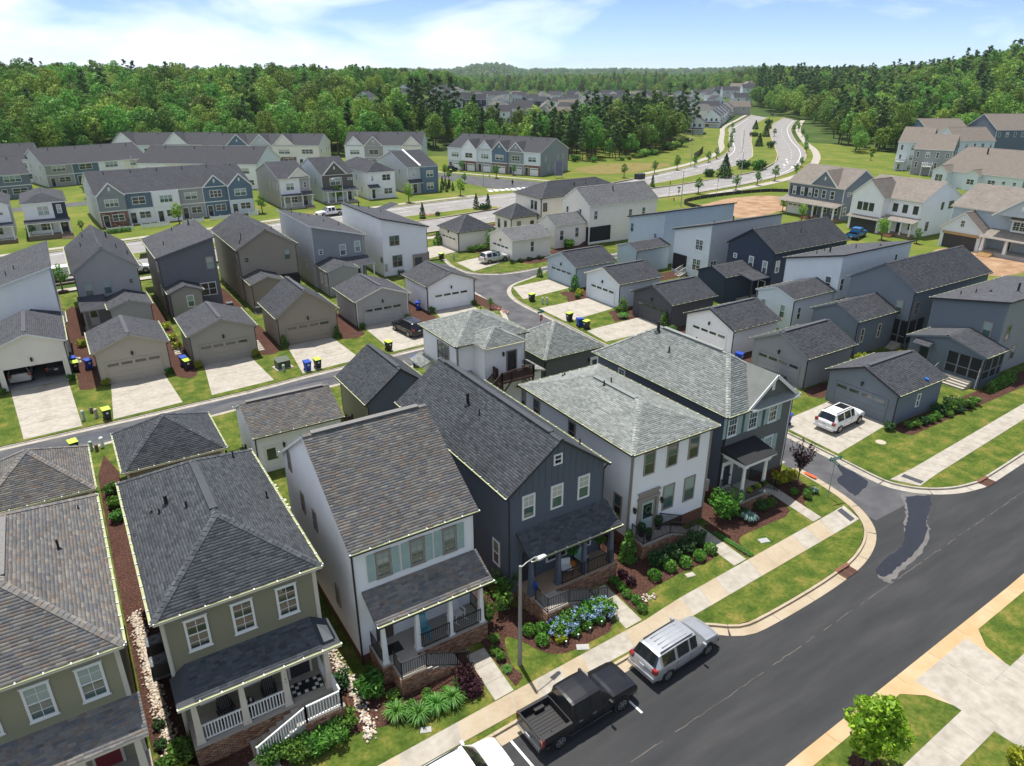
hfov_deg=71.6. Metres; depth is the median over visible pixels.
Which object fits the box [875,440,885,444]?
manhole cover
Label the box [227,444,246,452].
metal fence
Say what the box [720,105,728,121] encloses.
distant house
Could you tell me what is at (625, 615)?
front walk
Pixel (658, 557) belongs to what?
round shrub
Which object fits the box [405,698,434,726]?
fountain grass
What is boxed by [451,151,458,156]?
window
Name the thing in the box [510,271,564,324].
kerb
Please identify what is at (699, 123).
distant house
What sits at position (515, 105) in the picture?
distant house
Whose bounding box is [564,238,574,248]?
shrub
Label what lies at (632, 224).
window
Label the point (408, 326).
suv
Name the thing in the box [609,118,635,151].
broadleaf tree
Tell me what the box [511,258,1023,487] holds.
lawn
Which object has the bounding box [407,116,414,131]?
pine tree
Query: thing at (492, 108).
broadleaf tree
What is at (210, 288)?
window
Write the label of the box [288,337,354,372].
driveway
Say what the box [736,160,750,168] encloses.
median shrub
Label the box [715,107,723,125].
distant house
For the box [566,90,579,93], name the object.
distant house
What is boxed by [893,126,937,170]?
townhouses
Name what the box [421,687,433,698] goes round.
shrub
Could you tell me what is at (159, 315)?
mulch bed
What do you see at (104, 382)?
shrub
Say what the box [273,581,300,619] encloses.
window
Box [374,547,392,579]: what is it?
window
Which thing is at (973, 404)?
shrub
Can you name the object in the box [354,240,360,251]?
window
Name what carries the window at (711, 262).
in the house at (700, 246)
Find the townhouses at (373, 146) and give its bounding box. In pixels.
[344,132,427,161]
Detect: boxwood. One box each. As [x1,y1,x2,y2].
[522,622,536,635]
[534,621,547,634]
[535,632,549,646]
[555,631,567,643]
[570,625,581,636]
[581,619,593,630]
[595,613,605,624]
[609,575,619,584]
[616,581,625,590]
[621,588,632,598]
[631,594,641,604]
[637,602,647,612]
[647,568,661,580]
[663,559,677,572]
[678,555,693,567]
[693,549,705,560]
[704,541,717,554]
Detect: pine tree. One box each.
[238,96,254,129]
[343,100,353,128]
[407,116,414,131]
[440,100,451,146]
[474,107,486,133]
[474,111,486,133]
[483,110,494,133]
[491,102,502,132]
[501,125,505,134]
[528,111,539,136]
[536,114,545,136]
[551,107,557,123]
[555,110,565,135]
[555,118,562,142]
[561,116,574,159]
[564,104,580,154]
[566,105,578,154]
[572,108,584,152]
[581,112,591,156]
[582,107,590,151]
[601,115,608,152]
[603,117,610,154]
[606,113,613,135]
[610,123,622,159]
[610,126,617,156]
[616,110,626,156]
[621,99,635,154]
[634,97,649,149]
[690,91,701,134]
[794,72,803,87]
[800,73,809,87]
[801,70,815,94]
[809,70,821,94]
[829,74,838,90]
[829,79,834,91]
[830,84,845,137]
[839,96,853,144]
[840,92,850,138]
[846,72,852,88]
[850,91,864,141]
[870,96,890,146]
[870,98,881,139]
[892,88,907,114]
[915,88,933,119]
[921,93,932,115]
[930,108,936,117]
[936,99,942,115]
[955,92,967,115]
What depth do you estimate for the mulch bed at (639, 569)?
43.48 m
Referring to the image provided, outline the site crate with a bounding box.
[634,173,644,179]
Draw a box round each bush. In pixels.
[571,155,579,161]
[591,157,597,161]
[661,142,670,149]
[672,142,678,148]
[676,139,684,145]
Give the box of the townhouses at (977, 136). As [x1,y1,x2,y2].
[938,127,995,153]
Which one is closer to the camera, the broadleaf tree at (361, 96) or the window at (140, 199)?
the window at (140, 199)
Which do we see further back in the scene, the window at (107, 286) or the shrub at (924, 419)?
the window at (107, 286)
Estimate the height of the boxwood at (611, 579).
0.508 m
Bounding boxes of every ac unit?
[144,633,164,656]
[148,652,170,679]
[254,305,262,313]
[397,269,404,276]
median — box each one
[51,206,497,265]
[648,117,783,187]
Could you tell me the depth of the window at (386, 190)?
173.04 m
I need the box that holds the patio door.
[415,257,421,265]
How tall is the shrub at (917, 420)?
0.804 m
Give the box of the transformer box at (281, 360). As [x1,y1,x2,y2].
[272,355,293,370]
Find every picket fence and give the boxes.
[106,225,133,231]
[141,222,169,227]
[182,217,203,222]
[210,214,229,220]
[248,208,259,215]
[341,413,353,421]
[694,147,702,156]
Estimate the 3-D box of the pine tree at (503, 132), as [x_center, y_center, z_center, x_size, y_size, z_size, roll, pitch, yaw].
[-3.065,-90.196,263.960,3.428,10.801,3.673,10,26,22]
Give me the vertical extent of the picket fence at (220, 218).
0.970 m
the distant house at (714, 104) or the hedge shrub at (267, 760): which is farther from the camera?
the distant house at (714, 104)
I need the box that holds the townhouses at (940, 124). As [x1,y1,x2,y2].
[902,118,966,132]
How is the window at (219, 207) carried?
in the townhouses at (121, 197)
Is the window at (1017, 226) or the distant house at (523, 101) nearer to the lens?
the window at (1017, 226)
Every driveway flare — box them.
[900,681,951,704]
[966,629,1004,662]
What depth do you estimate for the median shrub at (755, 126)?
382.68 m
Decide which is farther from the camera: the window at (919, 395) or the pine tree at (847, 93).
the pine tree at (847, 93)
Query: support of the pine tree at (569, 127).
on the lawn at (707, 139)
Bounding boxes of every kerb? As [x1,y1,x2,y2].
[0,310,502,447]
[49,196,482,252]
[55,120,806,284]
[136,206,500,259]
[445,253,614,273]
[480,468,866,740]
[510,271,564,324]
[565,324,1023,489]
[611,114,751,182]
[652,117,784,187]
[808,588,1023,765]
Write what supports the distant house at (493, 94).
on the terrain at (818, 132)
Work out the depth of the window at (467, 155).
220.16 m
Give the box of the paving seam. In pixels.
[631,492,1021,761]
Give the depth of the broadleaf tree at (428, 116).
275.94 m
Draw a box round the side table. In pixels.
[246,697,254,711]
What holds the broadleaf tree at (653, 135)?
on the lawn at (707, 139)
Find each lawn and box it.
[0,127,728,256]
[0,266,501,446]
[90,366,863,765]
[267,469,290,510]
[427,223,627,272]
[489,142,1023,279]
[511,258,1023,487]
[813,591,1023,765]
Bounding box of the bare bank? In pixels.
[574,163,669,173]
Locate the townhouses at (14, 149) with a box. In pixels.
[0,142,35,182]
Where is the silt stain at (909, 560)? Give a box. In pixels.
[878,492,929,582]
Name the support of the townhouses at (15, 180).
on the lawn at (707, 139)
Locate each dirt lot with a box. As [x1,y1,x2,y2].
[701,196,785,217]
[934,248,1023,275]
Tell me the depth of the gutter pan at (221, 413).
64.10 m
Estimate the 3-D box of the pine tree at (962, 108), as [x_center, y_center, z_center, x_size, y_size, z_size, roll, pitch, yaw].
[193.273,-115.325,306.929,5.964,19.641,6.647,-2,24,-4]
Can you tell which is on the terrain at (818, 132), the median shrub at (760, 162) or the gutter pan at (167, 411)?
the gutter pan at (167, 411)
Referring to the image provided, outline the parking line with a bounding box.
[510,700,642,765]
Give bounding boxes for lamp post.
[517,554,546,665]
[674,171,683,206]
[733,152,743,187]
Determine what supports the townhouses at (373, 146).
on the lawn at (707, 139)
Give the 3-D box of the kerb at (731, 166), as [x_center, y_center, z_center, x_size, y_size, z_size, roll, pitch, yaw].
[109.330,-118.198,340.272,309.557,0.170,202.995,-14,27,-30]
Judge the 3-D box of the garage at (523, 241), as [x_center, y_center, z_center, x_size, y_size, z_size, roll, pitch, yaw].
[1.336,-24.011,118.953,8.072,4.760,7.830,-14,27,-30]
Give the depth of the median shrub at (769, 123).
386.00 m
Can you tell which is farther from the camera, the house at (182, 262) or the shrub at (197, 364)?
the house at (182, 262)
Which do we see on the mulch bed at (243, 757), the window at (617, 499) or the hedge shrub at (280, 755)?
the hedge shrub at (280, 755)
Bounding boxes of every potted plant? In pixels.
[637,522,645,536]
[645,527,652,540]
[654,515,662,529]
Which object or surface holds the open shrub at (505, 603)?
on the mulch bed at (504, 624)
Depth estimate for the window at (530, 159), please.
209.36 m
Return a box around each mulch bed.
[66,306,100,389]
[98,455,163,755]
[116,521,483,765]
[150,298,189,361]
[171,359,196,377]
[221,288,281,354]
[337,313,364,338]
[409,301,436,321]
[468,248,488,252]
[475,294,501,310]
[475,586,613,685]
[516,256,547,262]
[550,245,589,253]
[560,271,683,295]
[567,294,588,301]
[600,534,715,614]
[608,306,632,314]
[612,312,637,321]
[677,325,685,332]
[702,494,789,556]
[743,351,751,362]
[766,471,813,507]
[804,382,827,397]
[895,370,1023,434]
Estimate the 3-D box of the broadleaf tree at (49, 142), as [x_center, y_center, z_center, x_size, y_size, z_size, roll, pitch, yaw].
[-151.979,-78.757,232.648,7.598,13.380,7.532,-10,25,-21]
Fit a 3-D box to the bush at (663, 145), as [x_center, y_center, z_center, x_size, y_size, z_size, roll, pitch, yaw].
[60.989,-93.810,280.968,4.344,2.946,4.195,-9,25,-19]
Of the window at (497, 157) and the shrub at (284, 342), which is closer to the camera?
the shrub at (284, 342)
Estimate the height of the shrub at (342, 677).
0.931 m
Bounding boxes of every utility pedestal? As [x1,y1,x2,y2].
[80,410,85,420]
[88,441,93,450]
[93,408,98,417]
[94,444,98,451]
[98,437,104,447]
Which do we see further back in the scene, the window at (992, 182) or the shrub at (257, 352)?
the window at (992, 182)
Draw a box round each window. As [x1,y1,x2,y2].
[0,722,5,736]
[2,175,21,182]
[12,187,27,193]
[17,678,60,724]
[36,206,49,215]
[40,223,53,230]
[51,165,65,171]
[55,204,62,212]
[59,176,71,182]
[72,659,111,704]
[78,163,92,169]
[83,283,94,295]
[102,279,112,293]
[104,199,118,207]
[105,161,117,167]
[112,214,125,221]
[129,159,137,165]
[131,196,145,204]
[139,211,151,218]
[159,194,172,202]
[166,209,178,216]
[181,612,213,653]
[184,192,197,199]
[186,295,194,306]
[191,206,202,213]
[200,281,217,295]
[205,256,214,268]
[209,190,221,197]
[215,203,226,210]
[228,596,257,635]
[234,188,246,195]
[240,168,249,173]
[240,202,250,208]
[244,257,249,262]
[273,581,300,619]
[278,149,289,153]
[283,248,290,259]
[286,183,293,190]
[286,450,291,472]
[290,196,297,202]
[300,490,305,514]
[301,149,312,153]
[311,508,317,532]
[329,177,340,185]
[334,582,340,607]
[339,244,346,255]
[350,150,359,153]
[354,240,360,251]
[369,150,378,153]
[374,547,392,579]
[382,174,390,180]
[384,187,392,193]
[389,235,399,245]
[392,254,402,267]
[408,535,425,567]
[426,170,432,176]
[427,182,433,188]
[437,339,449,359]
[441,524,457,555]
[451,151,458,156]
[465,153,472,157]
[481,153,488,158]
[492,537,499,567]
[495,155,502,159]
[512,156,519,160]
[522,492,535,520]
[528,157,535,161]
[530,241,533,251]
[533,397,539,414]
[543,203,546,211]
[546,550,566,562]
[550,482,563,509]
[553,452,562,465]
[559,230,563,240]
[568,419,575,437]
[575,227,578,236]
[577,473,589,499]
[594,210,597,219]
[613,491,622,520]
[618,367,624,375]
[630,222,633,231]
[643,450,655,476]
[661,482,674,510]
[666,442,678,467]
[682,474,695,502]
[687,435,699,459]
[691,258,700,270]
[695,238,703,250]
[710,260,716,265]
[727,417,738,438]
[747,411,758,430]
[748,255,753,265]
[761,260,767,273]
[764,434,773,446]
[767,404,778,423]
[774,260,779,272]
[778,303,785,318]
[792,186,796,193]
[796,306,801,319]
[800,187,804,194]
[808,188,812,195]
[814,189,818,197]
[821,190,826,198]
[824,275,831,285]
[830,191,834,199]
[830,208,837,214]
[838,278,844,291]
[857,201,862,209]
[859,328,864,342]
[863,202,868,209]
[868,203,874,210]
[876,323,881,337]
[892,203,898,211]
[895,299,903,315]
[902,205,908,212]
[912,206,918,214]
[913,301,919,315]
[914,393,921,407]
[934,174,942,180]
[960,220,965,227]
[966,179,973,184]
[981,321,993,337]
[987,180,995,184]
[1004,324,1012,340]
[1008,344,1016,359]
[1011,221,1023,231]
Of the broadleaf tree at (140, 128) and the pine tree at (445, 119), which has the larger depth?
the pine tree at (445, 119)
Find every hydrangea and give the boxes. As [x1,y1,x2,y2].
[547,614,571,636]
[554,607,580,630]
[565,606,588,625]
[576,598,600,623]
[586,596,608,613]
[595,593,618,618]
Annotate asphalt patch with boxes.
[876,495,931,576]
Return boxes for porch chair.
[561,556,572,575]
[573,545,588,562]
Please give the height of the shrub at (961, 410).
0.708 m
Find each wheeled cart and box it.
[66,437,77,445]
[68,355,75,366]
[70,359,78,371]
[82,357,92,368]
[100,406,111,419]
[178,354,187,365]
[181,358,190,369]
[302,359,310,370]
[312,356,321,368]
[384,339,392,349]
[415,300,420,308]
[438,252,443,258]
[528,292,535,300]
[566,311,573,320]
[576,317,583,326]
[582,319,590,328]
[735,351,744,359]
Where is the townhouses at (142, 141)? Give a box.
[111,131,220,152]
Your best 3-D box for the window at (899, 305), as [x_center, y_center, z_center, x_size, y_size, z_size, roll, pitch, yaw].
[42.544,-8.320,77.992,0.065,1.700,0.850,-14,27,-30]
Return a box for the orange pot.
[570,560,574,568]
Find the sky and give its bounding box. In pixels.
[0,0,1023,69]
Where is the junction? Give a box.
[466,193,515,209]
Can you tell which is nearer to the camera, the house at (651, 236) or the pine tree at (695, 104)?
the house at (651, 236)
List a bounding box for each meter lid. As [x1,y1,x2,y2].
[420,726,431,733]
[576,644,589,649]
[684,572,695,577]
[757,538,769,542]
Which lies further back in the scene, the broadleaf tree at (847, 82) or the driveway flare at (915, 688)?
the broadleaf tree at (847, 82)
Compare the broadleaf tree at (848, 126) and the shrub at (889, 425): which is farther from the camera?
the broadleaf tree at (848, 126)
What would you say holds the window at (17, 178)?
in the townhouses at (15, 180)
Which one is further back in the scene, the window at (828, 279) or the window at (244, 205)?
the window at (244, 205)
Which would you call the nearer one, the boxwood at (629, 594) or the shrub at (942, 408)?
the boxwood at (629, 594)
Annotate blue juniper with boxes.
[741,510,757,521]
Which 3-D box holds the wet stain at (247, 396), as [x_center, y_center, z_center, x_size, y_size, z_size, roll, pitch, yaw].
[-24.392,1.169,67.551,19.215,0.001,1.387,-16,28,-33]
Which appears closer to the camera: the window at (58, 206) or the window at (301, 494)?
the window at (301, 494)
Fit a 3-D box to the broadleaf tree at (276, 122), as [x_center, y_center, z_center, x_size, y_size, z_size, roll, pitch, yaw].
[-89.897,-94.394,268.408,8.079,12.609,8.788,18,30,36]
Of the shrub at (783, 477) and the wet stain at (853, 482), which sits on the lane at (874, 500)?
the wet stain at (853, 482)
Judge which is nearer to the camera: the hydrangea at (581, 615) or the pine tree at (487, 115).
the hydrangea at (581, 615)
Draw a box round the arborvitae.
[617,528,637,564]
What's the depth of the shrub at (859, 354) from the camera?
74.72 m
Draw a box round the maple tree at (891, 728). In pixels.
[843,692,916,765]
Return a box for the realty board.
[555,161,562,177]
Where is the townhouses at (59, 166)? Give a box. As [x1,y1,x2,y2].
[24,142,142,186]
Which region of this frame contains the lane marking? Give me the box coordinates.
[54,120,800,254]
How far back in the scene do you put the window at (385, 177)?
171.61 m
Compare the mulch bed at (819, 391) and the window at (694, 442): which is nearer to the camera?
the window at (694, 442)
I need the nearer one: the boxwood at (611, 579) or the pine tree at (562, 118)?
the boxwood at (611, 579)
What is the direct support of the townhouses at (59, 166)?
on the lawn at (707, 139)
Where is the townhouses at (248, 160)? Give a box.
[136,145,280,188]
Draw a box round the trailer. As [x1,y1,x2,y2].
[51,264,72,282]
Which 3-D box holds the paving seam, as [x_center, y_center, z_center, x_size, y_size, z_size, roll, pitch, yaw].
[16.469,13.789,38.684,79.999,0.001,0.206,-15,28,-31]
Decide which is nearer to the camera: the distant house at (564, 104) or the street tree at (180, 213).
the street tree at (180, 213)
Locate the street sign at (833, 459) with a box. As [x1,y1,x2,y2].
[827,456,841,496]
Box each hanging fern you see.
[565,547,579,555]
[593,536,606,543]
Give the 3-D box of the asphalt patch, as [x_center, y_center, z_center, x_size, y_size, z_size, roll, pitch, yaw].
[26.449,10.006,47.334,1.956,0.001,11.831,16,28,33]
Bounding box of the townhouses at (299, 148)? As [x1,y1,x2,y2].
[202,133,330,163]
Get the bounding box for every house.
[0,192,17,243]
[0,240,72,351]
[0,493,153,765]
[18,187,73,240]
[63,224,153,331]
[115,448,345,765]
[139,219,223,317]
[210,211,300,309]
[255,160,315,209]
[276,209,375,295]
[278,404,494,695]
[300,156,358,204]
[339,201,429,276]
[345,157,395,199]
[357,91,375,101]
[376,149,438,193]
[391,88,412,102]
[394,357,623,626]
[409,307,545,402]
[432,85,453,91]
[432,92,462,112]
[454,87,466,92]
[463,93,474,108]
[471,91,489,103]
[473,92,489,104]
[475,94,486,108]
[484,101,507,106]
[485,105,511,122]
[489,91,499,100]
[490,95,510,104]
[492,177,611,229]
[496,97,506,103]
[500,91,508,96]
[509,103,532,111]
[510,93,520,102]
[511,92,526,97]
[513,100,533,104]
[518,364,720,558]
[522,94,538,99]
[522,107,548,112]
[532,96,550,106]
[537,180,659,248]
[539,102,550,106]
[547,107,570,112]
[549,91,563,96]
[550,97,569,106]
[557,100,574,104]
[557,102,579,110]
[562,94,578,99]
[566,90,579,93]
[579,96,591,102]
[584,99,603,105]
[591,321,800,513]
[599,90,612,96]
[602,94,618,97]
[615,90,624,93]
[615,202,736,269]
[639,92,652,96]
[671,213,784,276]
[685,114,704,133]
[688,104,713,117]
[691,90,703,97]
[696,217,850,303]
[699,101,720,108]
[701,89,712,98]
[702,109,721,127]
[704,91,719,100]
[706,95,724,104]
[714,86,721,93]
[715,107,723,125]
[717,106,726,123]
[720,86,739,97]
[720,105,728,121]
[722,104,730,119]
[724,103,731,117]
[726,102,733,116]
[727,93,752,104]
[728,101,750,114]
[730,83,742,91]
[740,84,756,92]
[755,240,915,328]
[777,163,874,222]
[810,245,993,356]
[846,174,962,238]
[906,275,1023,390]
[931,146,1023,190]
[938,183,1023,261]
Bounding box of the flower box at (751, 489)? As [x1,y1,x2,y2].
[747,480,767,493]
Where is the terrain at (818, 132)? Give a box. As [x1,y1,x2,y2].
[25,69,898,294]
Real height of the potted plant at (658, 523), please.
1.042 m
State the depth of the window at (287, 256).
95.26 m
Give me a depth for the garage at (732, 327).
77.63 m
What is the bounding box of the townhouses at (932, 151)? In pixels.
[909,133,959,175]
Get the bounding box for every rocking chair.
[216,694,238,725]
[260,675,278,707]
[419,612,431,640]
[445,599,466,624]
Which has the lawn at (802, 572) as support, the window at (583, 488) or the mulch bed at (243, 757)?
the mulch bed at (243, 757)
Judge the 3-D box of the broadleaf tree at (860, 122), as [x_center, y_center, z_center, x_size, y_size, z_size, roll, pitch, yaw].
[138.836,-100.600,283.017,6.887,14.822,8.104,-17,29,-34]
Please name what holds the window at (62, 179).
in the townhouses at (59, 166)
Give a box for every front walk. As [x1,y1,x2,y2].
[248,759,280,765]
[467,648,512,699]
[591,585,641,628]
[690,525,744,565]
[768,484,820,521]
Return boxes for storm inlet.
[834,562,857,578]
[976,476,995,486]
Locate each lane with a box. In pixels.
[0,322,527,458]
[442,254,905,519]
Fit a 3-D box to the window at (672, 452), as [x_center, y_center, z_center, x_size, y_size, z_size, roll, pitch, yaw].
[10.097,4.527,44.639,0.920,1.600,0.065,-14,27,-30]
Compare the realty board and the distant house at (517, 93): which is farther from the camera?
the distant house at (517, 93)
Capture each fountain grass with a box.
[381,697,410,723]
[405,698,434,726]
[422,691,449,716]
[438,684,467,708]
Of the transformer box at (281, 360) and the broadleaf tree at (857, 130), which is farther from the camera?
the broadleaf tree at (857, 130)
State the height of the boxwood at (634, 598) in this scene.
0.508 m
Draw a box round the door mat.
[289,674,324,697]
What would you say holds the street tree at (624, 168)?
on the lawn at (707, 139)
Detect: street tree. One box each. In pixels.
[25,225,35,235]
[52,263,68,292]
[77,220,84,232]
[170,202,183,225]
[255,195,265,213]
[332,184,342,200]
[402,183,413,202]
[440,164,447,175]
[454,177,465,195]
[485,229,492,249]
[487,298,493,309]
[492,164,499,178]
[620,164,628,177]
[651,160,658,173]
[673,155,680,170]
[692,155,698,166]
[694,178,703,193]
[705,151,711,162]
[715,147,719,158]
[732,174,741,189]
[755,170,762,185]
[772,165,779,180]
[779,200,786,211]
[793,163,799,175]
[797,203,807,220]
[876,217,891,240]
[913,228,923,243]
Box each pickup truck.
[315,206,341,215]
[516,661,637,752]
[846,226,866,239]
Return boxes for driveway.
[11,380,81,438]
[111,374,181,418]
[204,356,273,394]
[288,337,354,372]
[365,321,423,351]
[428,245,456,257]
[434,304,476,316]
[457,258,507,270]
[513,279,570,298]
[539,298,613,321]
[586,317,656,340]
[788,401,884,453]
[915,638,1023,746]
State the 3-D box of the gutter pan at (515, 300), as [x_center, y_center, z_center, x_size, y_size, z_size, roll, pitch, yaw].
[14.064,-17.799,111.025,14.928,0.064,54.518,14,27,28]
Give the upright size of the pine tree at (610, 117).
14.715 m
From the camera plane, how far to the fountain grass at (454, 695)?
34.31 m
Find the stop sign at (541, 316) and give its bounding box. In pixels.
[537,308,543,324]
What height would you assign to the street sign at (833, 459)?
3.400 m
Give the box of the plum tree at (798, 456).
[789,438,819,484]
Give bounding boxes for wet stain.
[60,427,124,446]
[181,377,333,412]
[837,466,867,495]
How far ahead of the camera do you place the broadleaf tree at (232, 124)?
254.06 m
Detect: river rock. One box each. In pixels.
[126,609,178,765]
[328,649,377,743]
[638,593,656,602]
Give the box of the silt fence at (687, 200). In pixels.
[684,187,788,206]
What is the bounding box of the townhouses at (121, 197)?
[81,162,254,227]
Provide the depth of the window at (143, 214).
143.84 m
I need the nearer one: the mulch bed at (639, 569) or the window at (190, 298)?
the mulch bed at (639, 569)
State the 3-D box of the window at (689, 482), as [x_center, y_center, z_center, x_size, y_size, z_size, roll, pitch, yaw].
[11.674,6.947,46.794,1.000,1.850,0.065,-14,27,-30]
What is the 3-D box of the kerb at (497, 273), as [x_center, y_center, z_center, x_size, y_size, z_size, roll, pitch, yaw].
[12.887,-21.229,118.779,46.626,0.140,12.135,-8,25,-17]
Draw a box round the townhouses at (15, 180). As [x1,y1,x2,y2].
[0,156,32,198]
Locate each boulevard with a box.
[49,115,766,264]
[57,118,804,282]
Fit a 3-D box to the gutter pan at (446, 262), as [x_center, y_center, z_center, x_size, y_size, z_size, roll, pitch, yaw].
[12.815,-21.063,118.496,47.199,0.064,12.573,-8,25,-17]
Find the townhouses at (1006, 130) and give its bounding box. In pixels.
[967,113,1023,149]
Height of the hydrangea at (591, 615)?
1.075 m
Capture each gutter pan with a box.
[0,292,507,450]
[93,365,412,446]
[442,253,616,274]
[494,468,875,745]
[507,257,616,324]
[565,325,1023,494]
[785,574,1023,765]
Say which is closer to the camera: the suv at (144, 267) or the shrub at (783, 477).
the shrub at (783, 477)
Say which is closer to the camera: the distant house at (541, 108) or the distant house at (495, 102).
the distant house at (541, 108)
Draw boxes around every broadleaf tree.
[0,108,18,137]
[0,118,26,142]
[1,113,30,142]
[21,104,61,146]
[28,134,42,147]
[32,121,61,147]
[52,129,67,146]
[56,106,90,139]
[75,134,91,144]
[84,117,107,143]
[98,103,130,137]
[134,121,149,131]
[149,128,161,131]
[154,108,175,131]
[182,117,204,131]
[203,120,216,131]
[215,125,224,132]
[217,110,237,128]
[223,118,246,132]
[235,119,258,132]
[256,110,278,132]
[267,116,283,132]
[279,109,304,132]
[300,112,318,132]
[307,108,341,138]
[314,105,335,121]
[322,120,340,149]
[325,109,349,154]
[339,132,346,144]
[343,106,359,129]
[344,125,356,139]
[351,97,374,131]
[353,109,382,131]
[355,93,373,112]
[364,113,385,131]
[371,102,397,131]
[379,125,391,131]
[387,118,405,131]
[423,111,436,147]
[424,113,445,148]
[454,125,462,139]
[461,126,474,133]
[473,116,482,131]
[482,118,499,134]
[485,106,505,127]
[497,122,520,135]
[509,109,525,128]
[516,115,537,135]
[531,113,550,137]
[563,128,580,152]
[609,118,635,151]
[619,115,635,153]
[621,133,638,155]
[631,123,649,149]
[640,123,659,148]
[647,109,668,148]
[810,77,830,91]
[829,109,850,143]
[839,79,854,90]
[839,111,860,145]
[850,111,871,148]
[850,124,868,150]
[851,96,869,112]
[853,130,870,152]
[859,108,878,146]
[868,110,893,148]
[873,99,904,147]
[873,125,895,150]
[884,133,899,149]
[890,102,916,151]
[908,97,931,118]
[935,108,950,117]
[953,112,972,125]
[968,113,978,122]
[970,110,983,115]
[980,93,1007,114]
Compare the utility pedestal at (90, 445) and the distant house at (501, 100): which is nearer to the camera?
the utility pedestal at (90, 445)
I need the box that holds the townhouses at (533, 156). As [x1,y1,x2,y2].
[447,133,568,175]
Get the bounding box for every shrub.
[0,388,5,394]
[66,373,75,380]
[76,339,86,346]
[100,377,109,385]
[101,481,116,495]
[106,495,119,508]
[107,508,122,521]
[151,716,166,730]
[152,736,166,750]
[153,754,172,765]
[161,322,170,329]
[164,367,173,373]
[164,735,195,764]
[167,332,176,339]
[171,340,182,348]
[175,761,194,765]
[193,360,201,367]
[252,350,259,356]
[253,739,278,765]
[269,735,293,761]
[279,335,289,348]
[282,734,307,756]
[286,739,311,763]
[295,730,318,747]
[307,732,330,757]
[309,722,334,739]
[323,714,349,737]
[325,726,350,747]
[332,325,341,338]
[332,667,349,688]
[336,704,357,730]
[352,665,384,699]
[359,323,365,327]
[386,686,400,700]
[419,202,425,218]
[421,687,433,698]
[429,306,435,311]
[433,231,441,245]
[452,677,459,686]
[453,662,476,686]
[455,676,483,699]
[467,245,475,251]
[472,194,478,209]
[475,244,483,250]
[475,590,502,623]
[478,203,490,209]
[483,242,489,249]
[485,193,491,207]
[488,632,499,643]
[490,644,500,655]
[492,567,518,598]
[492,583,513,611]
[496,649,505,660]
[500,663,512,673]
[536,266,543,277]
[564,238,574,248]
[568,275,579,291]
[575,288,583,294]
[615,297,629,313]
[616,568,629,578]
[618,312,628,317]
[625,575,636,586]
[645,548,668,567]
[649,175,654,186]
[660,312,668,326]
[661,542,682,558]
[675,535,696,554]
[686,529,706,545]
[703,169,714,176]
[708,487,745,519]
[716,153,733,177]
[732,505,748,518]
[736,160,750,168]
[750,131,758,136]
[751,159,764,169]
[752,120,757,128]
[753,498,769,510]
[754,133,764,145]
[762,123,769,136]
[764,118,771,128]
[765,497,776,506]
[766,141,776,147]
[771,469,790,484]
[783,467,799,482]
[790,487,798,494]
[803,490,811,498]
[854,352,866,357]
[883,421,896,430]
[903,420,916,428]
[912,418,922,426]
[916,415,928,424]
[926,413,935,422]
[931,402,949,414]
[931,410,943,419]
[942,395,959,405]
[944,398,959,411]
[945,410,953,416]
[956,405,965,412]
[957,396,972,407]
[965,400,976,407]
[968,395,982,403]
[982,380,994,393]
[988,379,997,391]
[990,377,999,389]
[996,376,1002,388]
[1000,374,1006,386]
[1003,373,1008,385]
[1004,372,1012,384]
[1006,743,1023,765]
[1008,370,1014,383]
[1011,369,1017,381]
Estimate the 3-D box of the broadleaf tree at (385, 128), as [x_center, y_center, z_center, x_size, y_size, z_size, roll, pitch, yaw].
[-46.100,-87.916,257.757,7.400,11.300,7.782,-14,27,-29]
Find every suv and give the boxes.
[8,365,34,383]
[44,361,64,375]
[136,262,149,272]
[391,316,422,337]
[424,738,514,765]
[445,165,457,171]
[478,250,509,263]
[628,616,718,682]
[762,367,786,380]
[813,402,864,432]
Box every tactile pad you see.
[837,508,854,520]
[901,474,923,483]
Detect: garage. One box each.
[0,310,73,391]
[0,444,96,513]
[84,314,171,383]
[110,412,227,478]
[173,301,257,365]
[232,383,344,471]
[257,276,339,345]
[332,273,411,327]
[334,343,421,418]
[400,260,477,311]
[437,214,496,251]
[487,223,552,259]
[525,320,604,377]
[544,245,617,287]
[583,259,663,306]
[630,276,717,326]
[683,297,781,354]
[749,319,857,388]
[825,350,949,423]
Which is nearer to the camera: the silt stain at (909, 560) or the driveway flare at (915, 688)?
the driveway flare at (915, 688)
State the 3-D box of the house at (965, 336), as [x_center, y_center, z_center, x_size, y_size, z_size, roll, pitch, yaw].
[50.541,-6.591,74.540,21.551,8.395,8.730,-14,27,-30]
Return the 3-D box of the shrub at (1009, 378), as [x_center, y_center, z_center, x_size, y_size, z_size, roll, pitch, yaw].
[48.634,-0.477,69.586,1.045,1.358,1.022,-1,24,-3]
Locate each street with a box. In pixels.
[12,201,86,211]
[438,174,541,188]
[495,463,1023,765]
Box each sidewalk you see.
[0,115,820,292]
[378,506,858,765]
[891,404,1023,485]
[903,654,1023,765]

